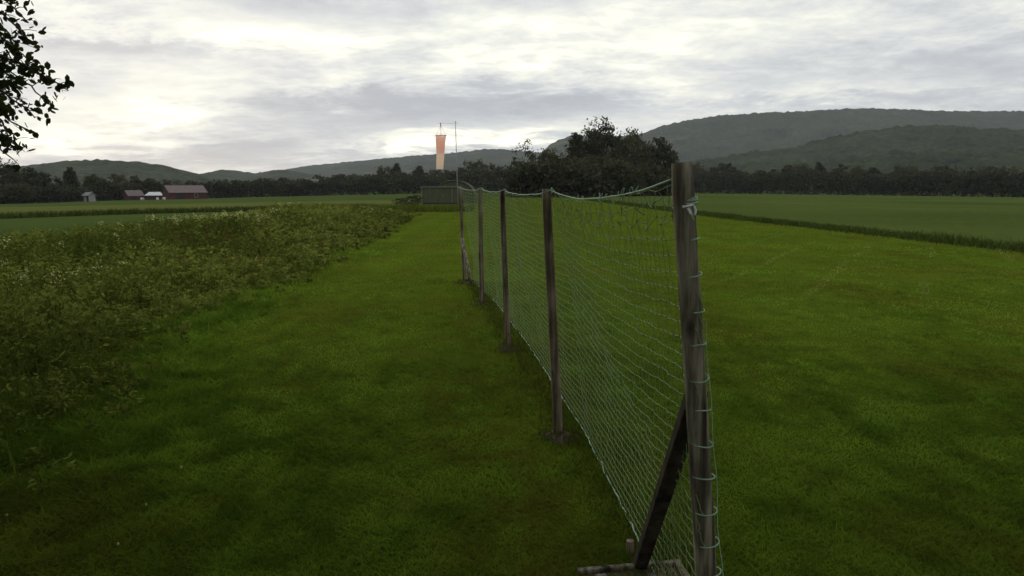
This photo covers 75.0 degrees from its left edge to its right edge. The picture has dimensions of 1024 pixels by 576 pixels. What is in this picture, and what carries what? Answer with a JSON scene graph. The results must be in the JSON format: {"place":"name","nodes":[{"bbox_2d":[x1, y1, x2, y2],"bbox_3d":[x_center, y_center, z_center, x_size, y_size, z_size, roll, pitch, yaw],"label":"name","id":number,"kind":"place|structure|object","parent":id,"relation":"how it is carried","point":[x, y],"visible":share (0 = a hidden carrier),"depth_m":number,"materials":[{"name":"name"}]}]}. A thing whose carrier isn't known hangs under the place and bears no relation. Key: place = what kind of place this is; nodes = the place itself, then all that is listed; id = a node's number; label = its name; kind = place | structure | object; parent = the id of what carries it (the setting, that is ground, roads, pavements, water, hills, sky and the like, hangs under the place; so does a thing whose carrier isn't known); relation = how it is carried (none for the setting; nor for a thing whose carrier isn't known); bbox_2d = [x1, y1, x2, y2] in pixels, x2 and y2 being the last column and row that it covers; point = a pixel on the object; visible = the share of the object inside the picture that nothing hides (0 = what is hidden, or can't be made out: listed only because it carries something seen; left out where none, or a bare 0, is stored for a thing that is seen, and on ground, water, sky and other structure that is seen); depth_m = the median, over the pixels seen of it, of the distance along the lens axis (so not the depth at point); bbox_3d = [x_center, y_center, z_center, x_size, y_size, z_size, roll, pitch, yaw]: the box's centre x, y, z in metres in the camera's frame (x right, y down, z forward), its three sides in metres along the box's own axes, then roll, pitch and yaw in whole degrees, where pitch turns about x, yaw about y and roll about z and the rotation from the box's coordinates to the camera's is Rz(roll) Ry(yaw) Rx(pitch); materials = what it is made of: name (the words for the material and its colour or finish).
{"place":"outdoors","nodes":[
{"label":"outdoors","id":0,"kind":"place"},
{"bbox_2d":[0,159,231,188],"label":"hill","id":1,"kind":"structure","parent":0,"point":[105,168],"depth_m":828.19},
{"bbox_2d":[0,211,243,240],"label":"crop field","id":2,"kind":"structure","parent":0,"point":[31,223],"depth_m":40.13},
{"bbox_2d":[0,200,420,216],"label":"meadow field","id":3,"kind":"structure","parent":0,"point":[69,208],"depth_m":88.92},
{"bbox_2d":[0,202,376,218],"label":"verge grass","id":4,"kind":"structure","parent":3,"relation":"on","point":[71,212],"depth_m":51.63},
{"bbox_2d":[0,192,505,206],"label":"crop field","id":5,"kind":"structure","parent":0,"point":[373,197],"depth_m":151.55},
{"bbox_2d":[0,157,25,186],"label":"tree","id":6,"kind":"object","parent":5,"relation":"on","point":[10,177],"visible":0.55,"depth_m":186.32,"materials":[{"name":"green plant"}]},
{"bbox_2d":[0,182,34,203],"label":"tree","id":7,"kind":"object","parent":5,"relation":"on","point":[20,197],"visible":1,"depth_m":173.28,"materials":[{"name":"green plant"}]},
{"bbox_2d":[18,167,54,188],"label":"tree","id":8,"kind":"object","parent":5,"relation":"on","point":[32,177],"visible":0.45,"depth_m":196.11,"materials":[{"name":"green plant"}]},
{"bbox_2d":[37,184,67,202],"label":"tree","id":9,"kind":"object","parent":5,"relation":"on","point":[50,190],"visible":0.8,"depth_m":186.84,"materials":[{"name":"green plant"}]},
{"bbox_2d":[44,175,75,196],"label":"tree","id":10,"kind":"object","parent":5,"relation":"on","point":[56,179],"visible":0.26,"depth_m":202.09,"materials":[{"name":"green plant"}]},
{"bbox_2d":[62,167,82,197],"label":"tree","id":11,"kind":"object","parent":5,"relation":"on","point":[70,174],"visible":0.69,"depth_m":211.18,"materials":[{"name":"green plant"}]},
{"bbox_2d":[81,174,113,197],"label":"tree","id":12,"kind":"object","parent":5,"relation":"on","point":[92,181],"visible":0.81,"depth_m":225.53,"materials":[{"name":"green plant"}]},
{"bbox_2d":[108,172,136,199],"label":"tree","id":13,"kind":"object","parent":5,"relation":"on","point":[124,186],"visible":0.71,"depth_m":233.57,"materials":[{"name":"green plant"}]},
{"bbox_2d":[129,175,142,189],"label":"tree","id":14,"kind":"object","parent":5,"relation":"on","point":[137,182],"visible":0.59,"depth_m":239.88,"materials":[{"name":"green plant"}]},
{"bbox_2d":[141,178,163,192],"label":"tree","id":15,"kind":"object","parent":5,"relation":"on","point":[150,184],"visible":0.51,"depth_m":245.83,"materials":[{"name":"green plant"}]},
{"bbox_2d":[162,179,182,186],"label":"tree","id":16,"kind":"object","parent":5,"relation":"on","point":[167,182],"visible":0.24,"depth_m":257.66,"materials":[{"name":"green plant"}]},
{"bbox_2d":[180,180,203,185],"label":"tree","id":17,"kind":"object","parent":5,"relation":"on","point":[188,182],"visible":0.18,"depth_m":263.08,"materials":[{"name":"green plant"}]},
{"bbox_2d":[312,175,328,191],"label":"tree","id":18,"kind":"object","parent":5,"relation":"on","point":[319,177],"visible":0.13,"depth_m":313.83,"materials":[{"name":"green plant"}]},
{"bbox_2d":[323,175,344,194],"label":"tree","id":19,"kind":"object","parent":5,"relation":"on","point":[333,178],"visible":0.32,"depth_m":303.97,"materials":[{"name":"green plant"}]},
{"bbox_2d":[334,174,348,191],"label":"tree","id":20,"kind":"object","parent":5,"relation":"on","point":[343,176],"visible":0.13,"depth_m":315.67,"materials":[{"name":"green plant"}]},
{"bbox_2d":[337,173,363,194],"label":"tree","id":21,"kind":"object","parent":5,"relation":"on","point":[351,177],"visible":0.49,"depth_m":301.30,"materials":[{"name":"green plant"}]},
{"bbox_2d":[355,174,371,194],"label":"tree","id":22,"kind":"object","parent":5,"relation":"on","point":[365,175],"visible":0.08,"depth_m":312.77,"materials":[{"name":"green plant"}]},
{"bbox_2d":[362,174,384,191],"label":"tree","id":23,"kind":"object","parent":5,"relation":"on","point":[375,180],"visible":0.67,"depth_m":301.27,"materials":[{"name":"green plant"}]},
{"bbox_2d":[371,165,390,193],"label":"tree","id":24,"kind":"object","parent":5,"relation":"on","point":[384,169],"visible":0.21,"depth_m":324.42,"materials":[{"name":"green plant"}]},
{"bbox_2d":[378,171,390,189],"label":"tree","id":25,"kind":"object","parent":5,"relation":"on","point":[385,176],"visible":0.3,"depth_m":319.14,"materials":[{"name":"green plant"}]},
{"bbox_2d":[385,171,405,191],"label":"tree","id":26,"kind":"object","parent":5,"relation":"on","point":[394,177],"visible":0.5,"depth_m":305.33,"materials":[{"name":"green plant"}]},
{"bbox_2d":[390,163,400,193],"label":"tree","id":27,"kind":"object","parent":5,"relation":"on","point":[396,168],"visible":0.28,"depth_m":324.14,"materials":[{"name":"green plant"}]},
{"bbox_2d":[398,172,416,191],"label":"tree","id":28,"kind":"object","parent":5,"relation":"on","point":[408,177],"visible":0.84,"depth_m":304.15,"materials":[{"name":"green plant"}]},
{"bbox_2d":[409,171,422,193],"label":"tree","id":29,"kind":"object","parent":5,"relation":"on","point":[415,173],"visible":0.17,"depth_m":318.90,"materials":[{"name":"green plant"}]},
{"bbox_2d":[412,165,424,192],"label":"tree","id":30,"kind":"object","parent":5,"relation":"on","point":[419,170],"visible":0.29,"depth_m":324.16,"materials":[{"name":"green plant"}]},
{"bbox_2d":[419,172,432,186],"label":"tree","id":31,"kind":"object","parent":5,"relation":"on","point":[426,175],"visible":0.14,"depth_m":311.65,"materials":[{"name":"green plant"}]},
{"bbox_2d":[428,169,444,186],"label":"tree","id":32,"kind":"object","parent":5,"relation":"on","point":[434,173],"visible":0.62,"depth_m":306.43,"materials":[{"name":"green plant"}]},
{"bbox_2d":[440,170,458,181],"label":"tree","id":33,"kind":"object","parent":5,"relation":"on","point":[445,175],"visible":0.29,"depth_m":318.26,"materials":[{"name":"green plant"}]},
{"bbox_2d":[446,167,464,180],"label":"tree","id":34,"kind":"object","parent":5,"relation":"on","point":[460,170],"visible":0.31,"depth_m":318.17,"materials":[{"name":"green plant"}]},
{"bbox_2d":[459,171,479,188],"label":"tree","id":35,"kind":"object","parent":5,"relation":"on","point":[469,174],"visible":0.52,"depth_m":305.01,"materials":[{"name":"green plant"}]},
{"bbox_2d":[459,158,484,177],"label":"tree","id":36,"kind":"object","parent":5,"relation":"on","point":[473,164],"visible":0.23,"depth_m":322.57,"materials":[{"name":"green plant"}]},
{"bbox_2d":[468,167,488,187],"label":"tree","id":37,"kind":"object","parent":5,"relation":"on","point":[477,173],"visible":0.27,"depth_m":317.92,"materials":[{"name":"green plant"}]},
{"bbox_2d":[480,169,498,192],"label":"tree","id":38,"kind":"object","parent":5,"relation":"on","point":[490,176],"visible":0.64,"depth_m":307.96,"materials":[{"name":"green plant"}]},
{"bbox_2d":[477,163,502,178],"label":"tree","id":39,"kind":"object","parent":5,"relation":"on","point":[491,166],"visible":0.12,"depth_m":323.60,"materials":[{"name":"green plant"}]},
{"bbox_2d":[487,166,508,189],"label":"tree","id":40,"kind":"object","parent":5,"relation":"on","point":[498,172],"visible":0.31,"depth_m":315.75,"materials":[{"name":"green plant"}]},
{"bbox_2d":[202,170,336,192],"bbox_3d":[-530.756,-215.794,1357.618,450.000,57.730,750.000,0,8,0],"label":"hill","id":41,"kind":"structure","parent":0,"point":[233,175],"depth_m":1401.94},
{"bbox_2d":[285,149,538,191],"bbox_3d":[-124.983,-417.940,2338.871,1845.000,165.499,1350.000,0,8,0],"label":"hill","id":42,"kind":"structure","parent":0,"point":[495,157],"depth_m":2311.10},
{"bbox_2d":[420,186,460,203],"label":"storage shed","id":43,"kind":"structure","parent":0,"point":[441,195],"depth_m":81.19,"materials":[{"name":"metal"}]},
{"bbox_2d":[429,188,443,202],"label":"door","id":44,"kind":"structure","parent":43,"relation":"in","point":[436,195],"depth_m":81.16,"materials":[{"name":"metal"}]},
{"bbox_2d":[0,190,1021,405],"bbox_3d":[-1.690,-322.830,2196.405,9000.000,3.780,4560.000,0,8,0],"label":"ground","id":45,"kind":"structure","parent":0,"point":[99,335],"depth_m":8.89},
{"bbox_2d":[0,0,74,171],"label":"overhanging tree","id":46,"kind":"object","parent":45,"relation":"on","point":[32,70],"visible":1,"depth_m":5.79,"materials":[{"name":"green plant"}]},
{"bbox_2d":[81,192,96,201],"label":"house","id":47,"kind":"structure","parent":45,"relation":"on","point":[88,196],"depth_m":203.26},
{"bbox_2d":[0,185,212,203],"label":"undergrowth","id":48,"kind":"object","parent":45,"relation":"on","point":[73,193],"visible":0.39,"depth_m":209.87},
{"bbox_2d":[122,190,144,199],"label":"hut","id":49,"kind":"object","parent":45,"relation":"on","point":[133,194],"visible":0.84,"depth_m":224.47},
{"bbox_2d":[145,192,161,199],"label":"shed","id":50,"kind":"structure","parent":45,"relation":"on","point":[151,195],"depth_m":235.77,"materials":[{"name":"metal"}]},
{"bbox_2d":[161,185,207,199],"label":"barn","id":51,"kind":"structure","parent":45,"relation":"on","point":[169,192],"depth_m":230.72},
{"bbox_2d":[177,193,184,198],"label":"door","id":52,"kind":"structure","parent":51,"relation":"in","point":[179,195],"depth_m":228.71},
{"bbox_2d":[0,200,421,499],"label":"tall weeds","id":53,"kind":"object","parent":45,"relation":"on","point":[158,281],"visible":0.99,"depth_m":11.37,"materials":[{"name":"green plant"}]},
{"bbox_2d":[0,202,391,289],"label":"meadow flowers","id":54,"kind":"object","parent":53,"relation":"on","point":[173,216],"visible":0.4,"depth_m":14.02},
{"bbox_2d":[152,203,380,265],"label":"dock seed heads","id":55,"kind":"object","parent":53,"relation":"on","point":[190,232],"visible":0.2,"depth_m":17.59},
{"bbox_2d":[204,175,505,197],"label":"undergrowth","id":56,"kind":"object","parent":45,"relation":"on","point":[265,187],"visible":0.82,"depth_m":292.65,"materials":[{"name":"plant"}]},
{"bbox_2d":[393,198,409,203],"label":"bush","id":57,"kind":"object","parent":45,"relation":"on","point":[397,199],"visible":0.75,"depth_m":82.98,"materials":[{"name":"green plant"}]},
{"bbox_2d":[400,194,423,204],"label":"bush","id":58,"kind":"object","parent":45,"relation":"on","point":[412,200],"visible":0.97,"depth_m":76.99,"materials":[{"name":"green plant"}]},
{"bbox_2d":[354,204,474,211],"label":"rough grass","id":59,"kind":"structure","parent":45,"relation":"on","point":[436,208],"depth_m":54.15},
{"bbox_2d":[435,121,458,204],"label":"windsock","id":60,"kind":"object","parent":45,"relation":"on","point":[440,145],"visible":0.99,"depth_m":77.23,"materials":[{"name":"fabric"}]},
{"bbox_2d":[437,180,476,202],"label":"tunnel tent","id":61,"kind":"object","parent":45,"relation":"on","point":[468,186],"visible":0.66,"depth_m":86.18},
{"bbox_2d":[504,139,536,195],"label":"tree","id":62,"kind":"object","parent":45,"relation":"on","point":[531,157],"visible":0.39,"depth_m":147.61,"materials":[{"name":"green plant"}]},
{"bbox_2d":[526,148,581,168],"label":"tree","id":63,"kind":"object","parent":45,"relation":"on","point":[543,156],"visible":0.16,"depth_m":154.60,"materials":[{"name":"green plant"}]},
{"bbox_2d":[540,162,580,195],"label":"tree","id":64,"kind":"object","parent":45,"relation":"on","point":[567,180],"visible":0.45,"depth_m":137.57,"materials":[{"name":"green plant"}]},
{"bbox_2d":[500,159,671,196],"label":"undergrowth","id":65,"kind":"object","parent":45,"relation":"on","point":[521,178],"visible":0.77,"depth_m":140.09,"materials":[{"name":"plant"}]},
{"bbox_2d":[693,165,715,192],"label":"tree","id":66,"kind":"object","parent":45,"relation":"on","point":[700,169],"visible":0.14,"depth_m":327.16,"materials":[{"name":"green plant"}]},
{"bbox_2d":[707,167,718,190],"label":"tree","id":67,"kind":"object","parent":45,"relation":"on","point":[713,169],"visible":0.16,"depth_m":342.51,"materials":[{"name":"green plant"}]},
{"bbox_2d":[714,162,725,192],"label":"tree","id":68,"kind":"object","parent":45,"relation":"on","point":[718,169],"visible":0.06,"depth_m":341.79,"materials":[{"name":"green plant"}]},
{"bbox_2d":[752,170,768,193],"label":"tree","id":69,"kind":"object","parent":45,"relation":"on","point":[758,178],"visible":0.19,"depth_m":325.21,"materials":[{"name":"green plant"}]},
{"bbox_2d":[563,196,1023,255],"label":"verge grass","id":70,"kind":"structure","parent":45,"relation":"on","point":[958,240],"depth_m":25.49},
{"bbox_2d":[693,166,1023,196],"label":"tree line","id":71,"kind":"object","parent":45,"relation":"on","point":[907,183],"visible":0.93,"depth_m":274.58,"materials":[{"name":"plant"}]},
{"bbox_2d":[886,164,913,195],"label":"tree","id":72,"kind":"object","parent":45,"relation":"on","point":[898,171],"visible":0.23,"depth_m":280.19,"materials":[{"name":"green plant"}]},
{"bbox_2d":[919,166,951,195],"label":"tree","id":73,"kind":"object","parent":45,"relation":"on","point":[935,170],"visible":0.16,"depth_m":272.48,"materials":[{"name":"green plant"}]},
{"bbox_2d":[0,208,1023,575],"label":"lawn","id":74,"kind":"structure","parent":0,"point":[450,221],"depth_m":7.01,"materials":[{"name":"green plant"}]},
{"bbox_2d":[498,345,522,351],"bbox_3d":[-0.023,0.673,7.545,0.316,0.038,0.286,0,8,0],"label":"soil mound","id":75,"kind":"object","parent":74,"relation":"on","point":[508,348],"visible":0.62,"depth_m":7.46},
{"bbox_2d":[541,430,578,443],"bbox_3d":[0.347,1.069,4.869,0.248,0.037,0.252,-8,11,-41],"label":"soil mound","id":76,"kind":"object","parent":74,"relation":"on","point":[558,439],"visible":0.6,"depth_m":4.80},
{"bbox_2d":[452,278,695,575],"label":"rough grass","id":77,"kind":"structure","parent":74,"relation":"on","point":[496,312],"depth_m":5.08,"materials":[{"name":"plant"}]},
{"bbox_2d":[457,161,723,575],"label":"net fence","id":78,"kind":"object","parent":74,"relation":"on","point":[690,433],"visible":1,"depth_m":2.84,"materials":[{"name":"brown wood"}]},
{"bbox_2d":[577,559,689,575],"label":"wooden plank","id":79,"kind":"object","parent":74,"relation":"on","point":[592,570],"visible":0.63,"depth_m":3.13,"materials":[{"name":"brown wood"}]},
{"bbox_2d":[0,0,1023,173],"label":"sky","id":80,"kind":"structure","parent":0,"point":[195,86],"materials":[{"name":"grey"}]},
{"bbox_2d":[472,196,659,211],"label":"lawn","id":81,"kind":"structure","parent":0,"point":[597,206],"depth_m":70.63,"materials":[{"name":"green plant"}]},
{"bbox_2d":[501,108,1023,189],"bbox_3d":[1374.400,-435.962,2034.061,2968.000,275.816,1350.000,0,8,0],"label":"hill","id":82,"kind":"structure","parent":0,"point":[711,137],"depth_m":2058.09,"materials":[{"name":"plant"}]},
{"bbox_2d":[585,193,1023,246],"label":"crop field","id":83,"kind":"structure","parent":0,"point":[997,218],"depth_m":52.97,"materials":[{"name":"plant"}]},
{"bbox_2d":[564,132,590,163],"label":"tree","id":84,"kind":"object","parent":83,"relation":"on","point":[578,145],"visible":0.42,"depth_m":163.62,"materials":[{"name":"green plant"}]},
{"bbox_2d":[569,153,613,180],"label":"tree","id":85,"kind":"object","parent":83,"relation":"on","point":[590,161],"visible":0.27,"depth_m":147.20,"materials":[{"name":"green plant"}]},
{"bbox_2d":[581,116,628,187],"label":"tree","id":86,"kind":"object","parent":83,"relation":"on","point":[597,143],"visible":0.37,"depth_m":165.93,"materials":[{"name":"green plant"}]},
{"bbox_2d":[605,156,648,194],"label":"tree","id":87,"kind":"object","parent":83,"relation":"on","point":[638,168],"visible":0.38,"depth_m":146.84,"materials":[{"name":"green plant"}]},
{"bbox_2d":[602,127,661,167],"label":"tree","id":88,"kind":"object","parent":83,"relation":"on","point":[634,143],"visible":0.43,"depth_m":171.43,"materials":[{"name":"green plant"}]},
{"bbox_2d":[642,164,671,195],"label":"tree","id":89,"kind":"object","parent":83,"relation":"on","point":[660,178],"visible":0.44,"depth_m":156.38,"materials":[{"name":"green plant"}]},
{"bbox_2d":[639,136,680,168],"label":"tree","id":90,"kind":"object","parent":83,"relation":"on","point":[664,155],"visible":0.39,"depth_m":174.66,"materials":[{"name":"green plant"}]},
{"bbox_2d":[717,163,740,193],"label":"tree","id":91,"kind":"object","parent":83,"relation":"on","point":[728,169],"visible":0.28,"depth_m":322.51,"materials":[{"name":"green plant"}]},
{"bbox_2d":[733,170,753,193],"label":"tree","id":92,"kind":"object","parent":83,"relation":"on","point":[748,174],"visible":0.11,"depth_m":319.65,"materials":[{"name":"green plant"}]},
{"bbox_2d":[763,169,781,190],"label":"tree","id":93,"kind":"object","parent":83,"relation":"on","point":[773,171],"visible":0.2,"depth_m":320.05,"materials":[{"name":"green plant"}]},
{"bbox_2d":[780,165,795,193],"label":"tree","id":94,"kind":"object","parent":83,"relation":"on","point":[789,167],"visible":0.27,"depth_m":306.64,"materials":[{"name":"green plant"}]},
{"bbox_2d":[791,162,808,193],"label":"tree","id":95,"kind":"object","parent":83,"relation":"on","point":[799,169],"visible":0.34,"depth_m":302.60,"materials":[{"name":"green plant"}]},
{"bbox_2d":[796,163,817,194],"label":"tree","id":96,"kind":"object","parent":83,"relation":"on","point":[809,170],"visible":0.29,"depth_m":303.51,"materials":[{"name":"green plant"}]},
{"bbox_2d":[812,162,825,193],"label":"tree","id":97,"kind":"object","parent":83,"relation":"on","point":[819,166],"visible":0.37,"depth_m":317.37,"materials":[{"name":"green plant"}]},
{"bbox_2d":[830,163,849,194],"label":"tree","id":98,"kind":"object","parent":83,"relation":"on","point":[840,168],"visible":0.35,"depth_m":291.80,"materials":[{"name":"green plant"}]},
{"bbox_2d":[847,165,867,194],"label":"tree","id":99,"kind":"object","parent":83,"relation":"on","point":[855,171],"visible":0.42,"depth_m":297.08,"materials":[{"name":"green plant"}]},
{"bbox_2d":[863,167,885,194],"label":"tree","id":100,"kind":"object","parent":83,"relation":"on","point":[873,170],"visible":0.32,"depth_m":292.59,"materials":[{"name":"green plant"}]},
{"bbox_2d":[884,172,894,194],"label":"tree","id":101,"kind":"object","parent":83,"relation":"on","point":[891,173],"visible":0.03,"depth_m":290.53,"materials":[{"name":"green plant"}]},
{"bbox_2d":[896,166,923,194],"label":"tree","id":102,"kind":"object","parent":83,"relation":"on","point":[914,169],"visible":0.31,"depth_m":277.81,"materials":[{"name":"green plant"}]},
{"bbox_2d":[939,172,966,195],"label":"tree","id":103,"kind":"object","parent":83,"relation":"on","point":[959,173],"visible":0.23,"depth_m":269.04,"materials":[{"name":"green plant"}]},
{"bbox_2d":[961,170,981,194],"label":"tree","id":104,"kind":"object","parent":83,"relation":"on","point":[969,183],"visible":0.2,"depth_m":259.30,"materials":[{"name":"green plant"}]},
{"bbox_2d":[977,165,1000,196],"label":"tree","id":105,"kind":"object","parent":83,"relation":"on","point":[989,190],"visible":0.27,"depth_m":247.82,"materials":[{"name":"green plant"}]},
{"bbox_2d":[997,165,1023,196],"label":"tree","id":106,"kind":"object","parent":83,"relation":"on","point":[1003,169],"visible":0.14,"depth_m":259.25,"materials":[{"name":"green plant"}]},
{"bbox_2d":[692,124,1023,170],"bbox_3d":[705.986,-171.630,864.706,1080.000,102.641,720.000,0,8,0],"label":"hill","id":107,"kind":"structure","parent":0,"point":[881,142],"depth_m":896.74,"materials":[{"name":"plant"}]},
{"bbox_2d":[695,147,1023,194],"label":"hill","id":108,"kind":"structure","parent":0,"point":[950,157],"depth_m":592.08,"materials":[{"name":"plant"}]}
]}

